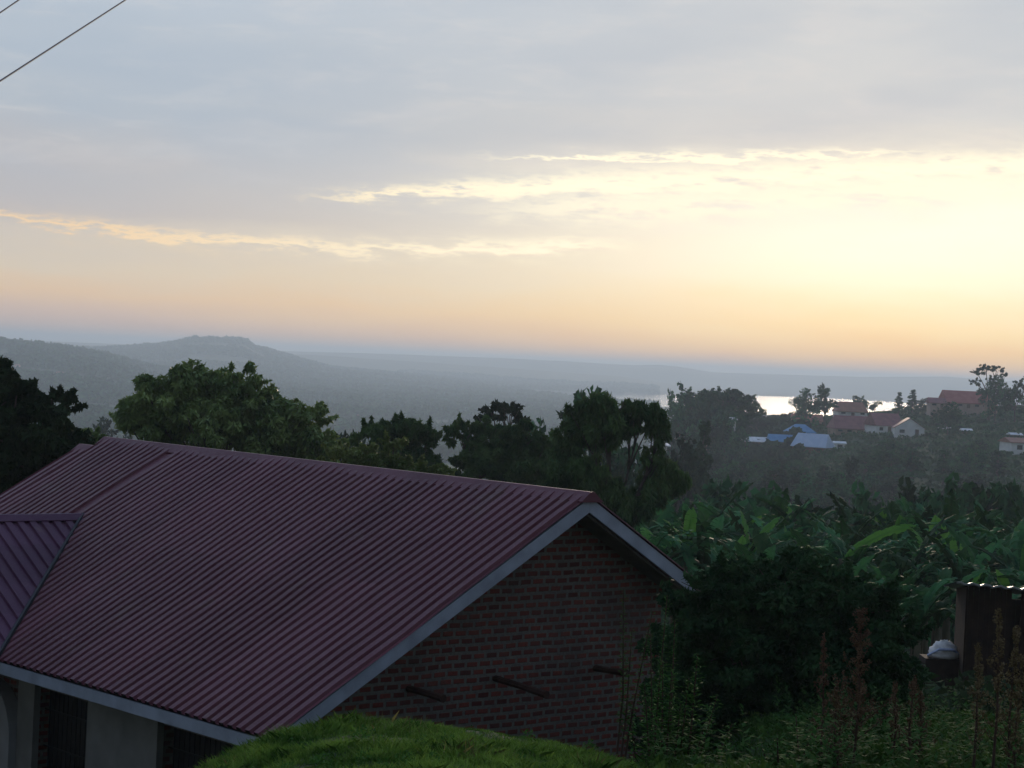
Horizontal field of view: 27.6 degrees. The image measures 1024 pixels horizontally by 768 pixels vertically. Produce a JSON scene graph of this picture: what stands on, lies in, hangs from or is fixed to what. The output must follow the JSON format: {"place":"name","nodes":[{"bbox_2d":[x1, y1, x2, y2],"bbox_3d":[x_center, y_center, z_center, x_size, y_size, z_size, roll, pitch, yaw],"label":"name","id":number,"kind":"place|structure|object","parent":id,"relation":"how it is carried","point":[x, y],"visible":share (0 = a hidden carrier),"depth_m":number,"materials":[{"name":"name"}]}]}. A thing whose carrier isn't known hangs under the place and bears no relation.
{"place":"outdoors","nodes":[
{"label":"outdoors","id":0,"kind":"place"},
{"bbox_2d":[0,0,125,81],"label":"overhead cable","id":1,"kind":"object","parent":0,"point":[33,59],"visible":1,"depth_m":19.32,"materials":[{"name":"rubber"}]},
{"bbox_2d":[0,340,1023,767],"bbox_3d":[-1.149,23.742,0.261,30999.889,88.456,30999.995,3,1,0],"label":"ground","id":2,"kind":"structure","parent":0,"point":[664,378],"depth_m":6524.08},
{"bbox_2d":[0,355,96,493],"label":"dark tree","id":3,"kind":"object","parent":2,"relation":"on","point":[27,449],"visible":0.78,"depth_m":41.36,"materials":[{"name":"green plant"}]},
{"bbox_2d":[92,416,132,438],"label":"rounded tree","id":4,"kind":"object","parent":2,"relation":"on","point":[104,427],"visible":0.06,"depth_m":329.95,"materials":[{"name":"green plant"}]},
{"bbox_2d":[108,358,348,462],"bbox_3d":[-8.656,5.236,61.845,7.249,11.987,3.513,3,1,0],"label":"mango tree","id":5,"kind":"object","parent":2,"relation":"on","point":[199,404],"visible":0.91,"depth_m":61.31,"materials":[{"name":"green plant"}]},
{"bbox_2d":[0,335,661,470],"bbox_3d":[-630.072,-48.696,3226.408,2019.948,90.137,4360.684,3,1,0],"label":"ridge woods","id":6,"kind":"object","parent":2,"relation":"on","point":[352,397],"visible":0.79,"depth_m":2639.28,"materials":[{"name":"green plant"}]},
{"bbox_2d":[0,436,691,767],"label":"brick house","id":7,"kind":"structure","parent":2,"relation":"on","point":[165,605],"depth_m":26.67,"materials":[{"name":"red metal"}]},
{"bbox_2d":[43,690,87,767],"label":"window","id":8,"kind":"structure","parent":7,"relation":"in","point":[67,730],"depth_m":28.09,"materials":[{"name":"black glass"}]},
{"bbox_2d":[168,728,233,767],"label":"window","id":9,"kind":"structure","parent":7,"relation":"in","point":[188,748],"depth_m":25.80,"materials":[{"name":"black glass"}]},
{"bbox_2d":[316,429,456,475],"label":"flowering bush","id":10,"kind":"object","parent":2,"relation":"on","point":[352,455],"visible":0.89,"depth_m":46.85,"materials":[{"name":"green plant"}]},
{"bbox_2d":[349,411,442,472],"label":"feathery tree","id":11,"kind":"object","parent":2,"relation":"on","point":[416,433],"visible":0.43,"depth_m":71.77,"materials":[{"name":"green plant"}]},
{"bbox_2d":[193,706,666,767],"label":"mound grass","id":12,"kind":"structure","parent":2,"relation":"on","point":[273,747],"depth_m":12.63,"materials":[{"name":"green plant"}]},
{"bbox_2d":[441,412,555,485],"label":"feathery tree","id":13,"kind":"object","parent":2,"relation":"on","point":[516,453],"visible":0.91,"depth_m":75.53,"materials":[{"name":"green plant"}]},
{"bbox_2d":[473,399,531,425],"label":"open crowned tree","id":14,"kind":"object","parent":2,"relation":"on","point":[504,408],"visible":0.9,"depth_m":109.86,"materials":[{"name":"green plant"}]},
{"bbox_2d":[528,385,650,489],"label":"rounded tree","id":15,"kind":"object","parent":2,"relation":"on","point":[619,459],"visible":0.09,"depth_m":163.70,"materials":[{"name":"green plant"}]},
{"bbox_2d":[541,390,692,527],"bbox_3d":[2.979,4.860,62.164,4.822,9.502,2.329,3,1,0],"label":"weeping tree","id":16,"kind":"object","parent":2,"relation":"on","point":[606,422],"visible":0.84,"depth_m":61.72,"materials":[{"name":"green plant"}]},
{"bbox_2d":[447,411,812,626],"bbox_3d":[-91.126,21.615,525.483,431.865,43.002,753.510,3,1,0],"label":"valley woods","id":17,"kind":"object","parent":2,"relation":"on","point":[774,451],"visible":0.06,"depth_m":483.85,"materials":[{"name":"green plant"}]},
{"bbox_2d":[616,589,654,759],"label":"tall stemmed weed","id":18,"kind":"object","parent":2,"relation":"on","point":[630,721],"visible":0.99,"depth_m":15.38,"materials":[{"name":"green plant"}]},
{"bbox_2d":[625,654,691,758],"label":"corner bush","id":19,"kind":"object","parent":2,"relation":"on","point":[637,721],"visible":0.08,"depth_m":25.58,"materials":[{"name":"green plant"}]},
{"bbox_2d":[645,595,678,755],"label":"tall stemmed weed","id":20,"kind":"object","parent":2,"relation":"on","point":[655,695],"visible":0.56,"depth_m":15.95,"materials":[{"name":"green plant"}]},
{"bbox_2d":[644,402,704,458],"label":"rounded tree","id":21,"kind":"object","parent":2,"relation":"on","point":[678,418],"visible":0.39,"depth_m":419.00,"materials":[{"name":"green plant"}]},
{"bbox_2d":[627,654,736,767],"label":"leafy weed","id":22,"kind":"object","parent":2,"relation":"on","point":[668,728],"visible":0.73,"depth_m":15.58,"materials":[{"name":"green plant"}]},
{"bbox_2d":[640,527,730,554],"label":"banana plant","id":23,"kind":"object","parent":2,"relation":"on","point":[672,542],"visible":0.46,"depth_m":53.82,"materials":[{"name":"green plant"}]},
{"bbox_2d":[665,433,711,512],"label":"ragged tree","id":24,"kind":"object","parent":2,"relation":"on","point":[693,464],"visible":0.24,"depth_m":227.51,"materials":[{"name":"green plant"}]},
{"bbox_2d":[634,500,749,536],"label":"banana plant","id":25,"kind":"object","parent":2,"relation":"on","point":[665,515],"visible":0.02,"depth_m":75.92,"materials":[{"name":"green plant"}]},
{"bbox_2d":[645,507,754,572],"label":"banana plant","id":26,"kind":"object","parent":2,"relation":"on","point":[690,522],"visible":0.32,"depth_m":58.06,"materials":[{"name":"green plant"}]},
{"bbox_2d":[689,421,713,503],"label":"slender tree","id":27,"kind":"object","parent":2,"relation":"on","point":[705,432],"visible":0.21,"depth_m":259.67,"materials":[{"name":"green plant"}]},
{"bbox_2d":[652,510,756,565],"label":"banana plant","id":28,"kind":"object","parent":2,"relation":"on","point":[719,523],"visible":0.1,"depth_m":65.15,"materials":[{"name":"green plant"}]},
{"bbox_2d":[677,397,732,467],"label":"rounded tree","id":29,"kind":"object","parent":2,"relation":"on","point":[716,440],"visible":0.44,"depth_m":438.91,"materials":[{"name":"green plant"}]},
{"bbox_2d":[669,524,748,580],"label":"banana plant","id":30,"kind":"object","parent":2,"relation":"on","point":[704,558],"visible":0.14,"depth_m":55.58,"materials":[{"name":"green plant"}]},
{"bbox_2d":[665,386,766,433],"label":"dome shaped tree","id":31,"kind":"object","parent":2,"relation":"on","point":[732,402],"visible":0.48,"depth_m":468.50,"materials":[{"name":"green plant"}]},
{"bbox_2d":[689,501,762,542],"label":"banana plant","id":32,"kind":"object","parent":2,"relation":"on","point":[710,510],"visible":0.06,"depth_m":76.28,"materials":[{"name":"green plant"}]},
{"bbox_2d":[709,415,750,463],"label":"rounded tree","id":33,"kind":"object","parent":2,"relation":"on","point":[737,442],"visible":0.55,"depth_m":447.42,"materials":[{"name":"green plant"}]},
{"bbox_2d":[685,541,775,579],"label":"banana plant","id":34,"kind":"object","parent":2,"relation":"on","point":[744,553],"visible":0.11,"depth_m":51.16,"materials":[{"name":"green plant"}]},
{"bbox_2d":[670,528,793,640],"bbox_3d":[5.971,6.642,57.777,4.106,5.428,3.951,3,1,-2],"label":"banana plant","id":35,"kind":"object","parent":2,"relation":"on","point":[742,540],"visible":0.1,"depth_m":58.14,"materials":[{"name":"green plant"}]},
{"bbox_2d":[683,475,781,521],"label":"rounded tree","id":36,"kind":"object","parent":2,"relation":"on","point":[716,499],"visible":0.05,"depth_m":126.38,"materials":[{"name":"green plant"}]},
{"bbox_2d":[710,512,795,559],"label":"banana plant","id":37,"kind":"object","parent":2,"relation":"on","point":[769,526],"visible":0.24,"depth_m":62.11,"materials":[{"name":"green plant"}]},
{"bbox_2d":[691,508,823,572],"bbox_3d":[7.758,7.118,64.569,3.658,6.429,4.837,3,1,39],"label":"banana plant","id":38,"kind":"object","parent":2,"relation":"on","point":[781,536],"visible":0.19,"depth_m":64.82,"materials":[{"name":"green plant"}]},
{"bbox_2d":[693,522,830,572],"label":"banana plant","id":39,"kind":"object","parent":2,"relation":"on","point":[761,545],"visible":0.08,"depth_m":55.35,"materials":[{"name":"green plant"}]},
{"bbox_2d":[746,414,781,432],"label":"rounded tree","id":40,"kind":"object","parent":2,"relation":"on","point":[762,423],"visible":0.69,"depth_m":558.21,"materials":[{"name":"green plant"}]},
{"bbox_2d":[724,487,834,527],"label":"banana plant","id":41,"kind":"object","parent":2,"relation":"on","point":[782,502],"visible":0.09,"depth_m":86.87,"materials":[{"name":"green plant"}]},
{"bbox_2d":[720,514,843,564],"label":"banana plant","id":42,"kind":"object","parent":2,"relation":"on","point":[816,542],"visible":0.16,"depth_m":64.22,"materials":[{"name":"green plant"}]},
{"bbox_2d":[719,495,847,534],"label":"banana plant","id":43,"kind":"object","parent":2,"relation":"on","point":[798,510],"visible":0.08,"depth_m":86.24,"materials":[{"name":"green plant"}]},
{"bbox_2d":[634,543,936,762],"bbox_3d":[3.140,3.105,23.669,3.502,2.607,2.130,3,1,0],"label":"spreading shrub","id":44,"kind":"object","parent":2,"relation":"on","point":[771,625],"visible":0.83,"depth_m":23.22,"materials":[{"name":"green plant"}]},
{"bbox_2d":[760,714,846,767],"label":"leafy weed","id":45,"kind":"object","parent":2,"relation":"on","point":[779,759],"visible":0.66,"depth_m":14.81,"materials":[{"name":"green plant"}]},
{"bbox_2d":[788,388,821,425],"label":"rounded tree","id":46,"kind":"object","parent":2,"relation":"on","point":[804,403],"visible":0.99,"depth_m":563.93,"materials":[{"name":"green plant"}]},
{"bbox_2d":[789,478,825,515],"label":"rounded tree","id":47,"kind":"object","parent":2,"relation":"on","point":[811,491],"visible":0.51,"depth_m":307.10,"materials":[{"name":"green plant"}]},
{"bbox_2d":[790,433,834,452],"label":"house","id":48,"kind":"structure","parent":2,"relation":"on","point":[816,442],"depth_m":490.26,"materials":[{"name":"metal"}]},
{"bbox_2d":[755,528,870,567],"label":"banana plant","id":49,"kind":"object","parent":2,"relation":"on","point":[797,535],"visible":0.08,"depth_m":58.77,"materials":[{"name":"green plant"}]},
{"bbox_2d":[752,496,879,542],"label":"banana plant","id":50,"kind":"object","parent":2,"relation":"on","point":[803,522],"visible":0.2,"depth_m":86.63,"materials":[{"name":"green plant"}]},
{"bbox_2d":[809,632,832,767],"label":"dried weed","id":51,"kind":"object","parent":2,"relation":"on","point":[822,681],"visible":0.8,"depth_m":15.45,"materials":[{"name":"plant"}]},
{"bbox_2d":[813,383,838,425],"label":"ragged tree","id":52,"kind":"object","parent":2,"relation":"on","point":[825,403],"visible":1,"depth_m":563.82,"materials":[{"name":"green plant"}]},
{"bbox_2d":[638,708,1023,767],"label":"ground plants","id":53,"kind":"object","parent":2,"relation":"on","point":[658,761],"visible":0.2,"depth_m":16.74,"materials":[{"name":"green plant"}]},
{"bbox_2d":[644,676,1023,767],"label":"tangled herbs","id":54,"kind":"object","parent":2,"relation":"on","point":[869,741],"visible":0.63,"depth_m":15.16,"materials":[{"name":"green plant"}]},
{"bbox_2d":[815,471,855,521],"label":"rounded tree","id":55,"kind":"object","parent":2,"relation":"on","point":[844,494],"visible":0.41,"depth_m":318.58,"materials":[{"name":"green plant"}]},
{"bbox_2d":[816,679,856,767],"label":"dried weed","id":56,"kind":"object","parent":2,"relation":"on","point":[837,698],"visible":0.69,"depth_m":15.01,"materials":[{"name":"plant"}]},
{"bbox_2d":[663,645,1023,713],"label":"plantation undergrowth","id":57,"kind":"object","parent":2,"relation":"on","point":[960,689],"visible":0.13,"depth_m":28.30,"materials":[{"name":"green plant"}]},
{"bbox_2d":[826,415,866,434],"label":"house","id":58,"kind":"structure","parent":2,"relation":"on","point":[839,424],"depth_m":534.64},
{"bbox_2d":[773,524,920,582],"bbox_3d":[8.397,6.866,55.026,3.743,6.497,3.819,3,1,41],"label":"banana plant","id":59,"kind":"object","parent":2,"relation":"on","point":[896,557],"visible":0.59,"depth_m":55.10,"materials":[{"name":"green plant"}]},
{"bbox_2d":[832,401,868,415],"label":"house","id":60,"kind":"structure","parent":2,"relation":"on","point":[852,408],"depth_m":582.46,"materials":[{"name":"metal"}]},
{"bbox_2d":[813,514,893,567],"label":"banana plant","id":61,"kind":"object","parent":2,"relation":"on","point":[844,531],"visible":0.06,"depth_m":67.40,"materials":[{"name":"green plant"}]},
{"bbox_2d":[814,544,909,582],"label":"banana plant","id":62,"kind":"object","parent":2,"relation":"on","point":[861,550],"visible":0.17,"depth_m":53.96,"materials":[{"name":"green plant"}]},
{"bbox_2d":[826,607,898,766],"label":"dried weed","id":63,"kind":"object","parent":2,"relation":"on","point":[860,689],"visible":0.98,"depth_m":15.18,"materials":[{"name":"brown plant"}]},
{"bbox_2d":[830,491,913,545],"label":"banana plant","id":64,"kind":"object","parent":2,"relation":"on","point":[846,514],"visible":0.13,"depth_m":86.22,"materials":[{"name":"green plant"}]},
{"bbox_2d":[812,516,948,589],"bbox_3d":[9.558,6.449,56.133,4.024,5.622,3.826,3,1,28],"label":"banana plant","id":65,"kind":"object","parent":2,"relation":"on","point":[829,531],"visible":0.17,"depth_m":56.12,"materials":[{"name":"green plant"}]},
{"bbox_2d":[863,412,901,433],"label":"house","id":66,"kind":"structure","parent":2,"relation":"on","point":[880,422],"depth_m":528.00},
{"bbox_2d":[867,478,917,503],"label":"rounded tree","id":67,"kind":"object","parent":2,"relation":"on","point":[885,487],"visible":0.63,"depth_m":348.21,"materials":[{"name":"green plant"}]},
{"bbox_2d":[888,681,900,758],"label":"dried weed","id":68,"kind":"object","parent":2,"relation":"on","point":[895,725],"visible":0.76,"depth_m":15.80,"materials":[{"name":"plant"}]},
{"bbox_2d":[825,496,965,562],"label":"banana plant","id":69,"kind":"object","parent":2,"relation":"on","point":[902,520],"visible":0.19,"depth_m":72.41,"materials":[{"name":"green plant"}]},
{"bbox_2d":[850,501,948,531],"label":"banana plant","id":70,"kind":"object","parent":2,"relation":"on","point":[894,512],"visible":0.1,"depth_m":89.58,"materials":[{"name":"green plant"}]},
{"bbox_2d":[867,561,935,617],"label":"banana plant","id":71,"kind":"object","parent":2,"relation":"on","point":[907,581],"visible":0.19,"depth_m":46.48,"materials":[{"name":"green plant"}]},
{"bbox_2d":[891,417,924,437],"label":"house","id":72,"kind":"structure","parent":2,"relation":"on","point":[909,427],"depth_m":511.18,"materials":[{"name":"paint"}]},
{"bbox_2d":[851,480,966,649],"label":"rounded tree","id":73,"kind":"object","parent":2,"relation":"on","point":[936,502],"visible":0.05,"depth_m":127.58,"materials":[{"name":"green plant"}]},
{"bbox_2d":[803,404,1023,656],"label":"hillside undergrowth","id":74,"kind":"object","parent":2,"relation":"on","point":[817,459],"visible":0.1,"depth_m":484.22,"materials":[{"name":"green plant"}]},
{"bbox_2d":[899,675,936,765],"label":"dried weed","id":75,"kind":"object","parent":2,"relation":"on","point":[920,696],"visible":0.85,"depth_m":15.61,"materials":[{"name":"plant"}]},
{"bbox_2d":[868,519,969,660],"bbox_3d":[10.848,6.672,58.719,4.147,5.793,3.942,3,1,-5],"label":"banana plant","id":76,"kind":"object","parent":2,"relation":"on","point":[906,551],"visible":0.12,"depth_m":58.68,"materials":[{"name":"green plant"}]},
{"bbox_2d":[867,526,995,654],"bbox_3d":[11.807,7.216,59.988,3.887,6.413,3.996,3,1,0],"label":"banana plant","id":77,"kind":"object","parent":2,"relation":"on","point":[932,554],"visible":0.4,"depth_m":59.83,"materials":[{"name":"green plant"}]},
{"bbox_2d":[899,578,967,658],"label":"banana plant","id":78,"kind":"object","parent":2,"relation":"on","point":[922,605],"visible":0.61,"depth_m":44.92,"materials":[{"name":"green plant"}]},
{"bbox_2d":[895,496,972,656],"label":"banana plant","id":79,"kind":"object","parent":2,"relation":"on","point":[928,513],"visible":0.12,"depth_m":87.88,"materials":[{"name":"green plant"}]},
{"bbox_2d":[885,546,985,639],"bbox_3d":[11.748,7.050,58.733,2.919,5.131,3.861,3,1,19],"label":"banana plant","id":80,"kind":"object","parent":2,"relation":"on","point":[961,554],"visible":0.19,"depth_m":58.53,"materials":[{"name":"green plant"}]},
{"bbox_2d":[872,489,1002,543],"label":"banana plant","id":81,"kind":"object","parent":2,"relation":"on","point":[950,509],"visible":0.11,"depth_m":85.10,"materials":[{"name":"green plant"}]},
{"bbox_2d":[919,654,964,707],"bbox_3d":[7.006,5.153,34.095,0.640,1.366,0.520,3,1,0],"label":"wood pile","id":82,"kind":"object","parent":2,"relation":"on","point":[946,669],"visible":0.21,"depth_m":33.83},
{"bbox_2d":[927,639,958,658],"bbox_3d":[7.066,4.320,34.037,0.569,0.295,0.423,3,1,0],"label":"wrapped bundle","id":83,"kind":"object","parent":82,"relation":"on","point":[944,649],"visible":0.99,"depth_m":33.91,"materials":[{"name":"white fabric"}]},
{"bbox_2d":[883,510,1001,645],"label":"banana plant","id":84,"kind":"object","parent":2,"relation":"on","point":[923,525],"visible":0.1,"depth_m":74.35,"materials":[{"name":"green plant"}]},
{"bbox_2d":[897,475,994,652],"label":"rounded tree","id":85,"kind":"object","parent":2,"relation":"on","point":[911,489],"depth_m":149.57,"materials":[{"name":"green plant"}]},
{"bbox_2d":[904,567,990,642],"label":"banana plant","id":86,"kind":"object","parent":2,"relation":"on","point":[944,600],"visible":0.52,"depth_m":46.21,"materials":[{"name":"green plant"}]},
{"bbox_2d":[929,401,970,434],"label":"rounded tree","id":87,"kind":"object","parent":2,"relation":"on","point":[946,418],"visible":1,"depth_m":499.01,"materials":[{"name":"green plant"}]},
{"bbox_2d":[907,527,1004,640],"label":"banana plant","id":88,"kind":"object","parent":2,"relation":"on","point":[946,624],"visible":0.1,"depth_m":65.50,"materials":[{"name":"green plant"}]},
{"bbox_2d":[938,390,987,414],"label":"house","id":89,"kind":"structure","parent":2,"relation":"on","point":[967,402],"depth_m":571.16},
{"bbox_2d":[907,564,1023,625],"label":"banana plant","id":90,"kind":"object","parent":2,"relation":"on","point":[981,578],"visible":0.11,"depth_m":48.95,"materials":[{"name":"green plant"}]},
{"bbox_2d":[925,533,1014,606],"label":"banana plant","id":91,"kind":"object","parent":2,"relation":"on","point":[953,564],"visible":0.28,"depth_m":57.79,"materials":[{"name":"green plant"}]},
{"bbox_2d":[966,642,988,767],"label":"dried weed","id":92,"kind":"object","parent":2,"relation":"on","point":[978,668],"visible":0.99,"depth_m":14.43,"materials":[{"name":"plant"}]},
{"bbox_2d":[937,522,1018,586],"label":"banana plant","id":93,"kind":"object","parent":2,"relation":"on","point":[962,538],"visible":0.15,"depth_m":59.16,"materials":[{"name":"green plant"}]},
{"bbox_2d":[940,470,1023,647],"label":"rounded tree","id":94,"kind":"object","parent":2,"relation":"on","point":[1014,492],"visible":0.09,"depth_m":137.74,"materials":[{"name":"green plant"}]},
{"bbox_2d":[944,581,1023,713],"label":"wooden shack","id":95,"kind":"structure","parent":2,"relation":"on","point":[975,623],"depth_m":32.99,"materials":[{"name":"zinc"},{"name":"dark brown plank"}]},
{"bbox_2d":[948,501,1022,569],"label":"banana plant","id":96,"kind":"object","parent":2,"relation":"on","point":[984,520],"visible":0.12,"depth_m":73.52,"materials":[{"name":"green plant"}]},
{"bbox_2d":[968,364,1007,420],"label":"lacy tree","id":97,"kind":"object","parent":2,"relation":"on","point":[982,368],"visible":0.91,"depth_m":544.77,"materials":[{"name":"green plant"}]},
{"bbox_2d":[958,518,1023,585],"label":"banana plant","id":98,"kind":"object","parent":2,"relation":"on","point":[1015,559],"visible":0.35,"depth_m":64.44,"materials":[{"name":"green plant"}]},
{"bbox_2d":[978,375,1008,422],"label":"rounded tree","id":99,"kind":"object","parent":2,"relation":"on","point":[995,393],"visible":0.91,"depth_m":539.28,"materials":[{"name":"green plant"}]},
{"bbox_2d":[984,608,1008,767],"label":"dried weed","id":100,"kind":"object","parent":2,"relation":"on","point":[997,685],"visible":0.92,"depth_m":14.23,"materials":[{"name":"plant"}]},
{"bbox_2d":[985,450,1011,476],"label":"slender tree","id":101,"kind":"object","parent":2,"relation":"on","point":[996,467],"visible":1,"depth_m":398.32,"materials":[{"name":"green plant"}]},
{"bbox_2d":[990,625,1023,767],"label":"dried weed","id":102,"kind":"object","parent":2,"relation":"on","point":[1014,659],"visible":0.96,"depth_m":14.00,"materials":[{"name":"brown plant"}]},
{"bbox_2d":[998,378,1023,421],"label":"ragged tree","id":103,"kind":"object","parent":2,"relation":"on","point":[1008,399],"visible":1,"depth_m":529.70,"materials":[{"name":"green plant"}]},
{"bbox_2d":[998,437,1023,454],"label":"house","id":104,"kind":"structure","parent":2,"relation":"on","point":[1015,445],"depth_m":447.22,"materials":[{"name":"paint"}]},
{"bbox_2d":[0,0,1023,381],"label":"sky","id":105,"kind":"structure","parent":0,"point":[788,187],"materials":[{"name":"grey"}]},
{"bbox_2d":[563,393,924,415],"bbox_3d":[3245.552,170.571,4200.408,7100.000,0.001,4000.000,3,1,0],"label":"lake","id":106,"kind":"structure","parent":0,"point":[778,405],"depth_m":4217.79,"materials":[{"name":"grey liquid"}]},
{"bbox_2d":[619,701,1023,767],"bbox_3d":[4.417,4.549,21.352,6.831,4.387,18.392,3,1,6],"label":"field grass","id":107,"kind":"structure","parent":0,"point":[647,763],"depth_m":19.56,"materials":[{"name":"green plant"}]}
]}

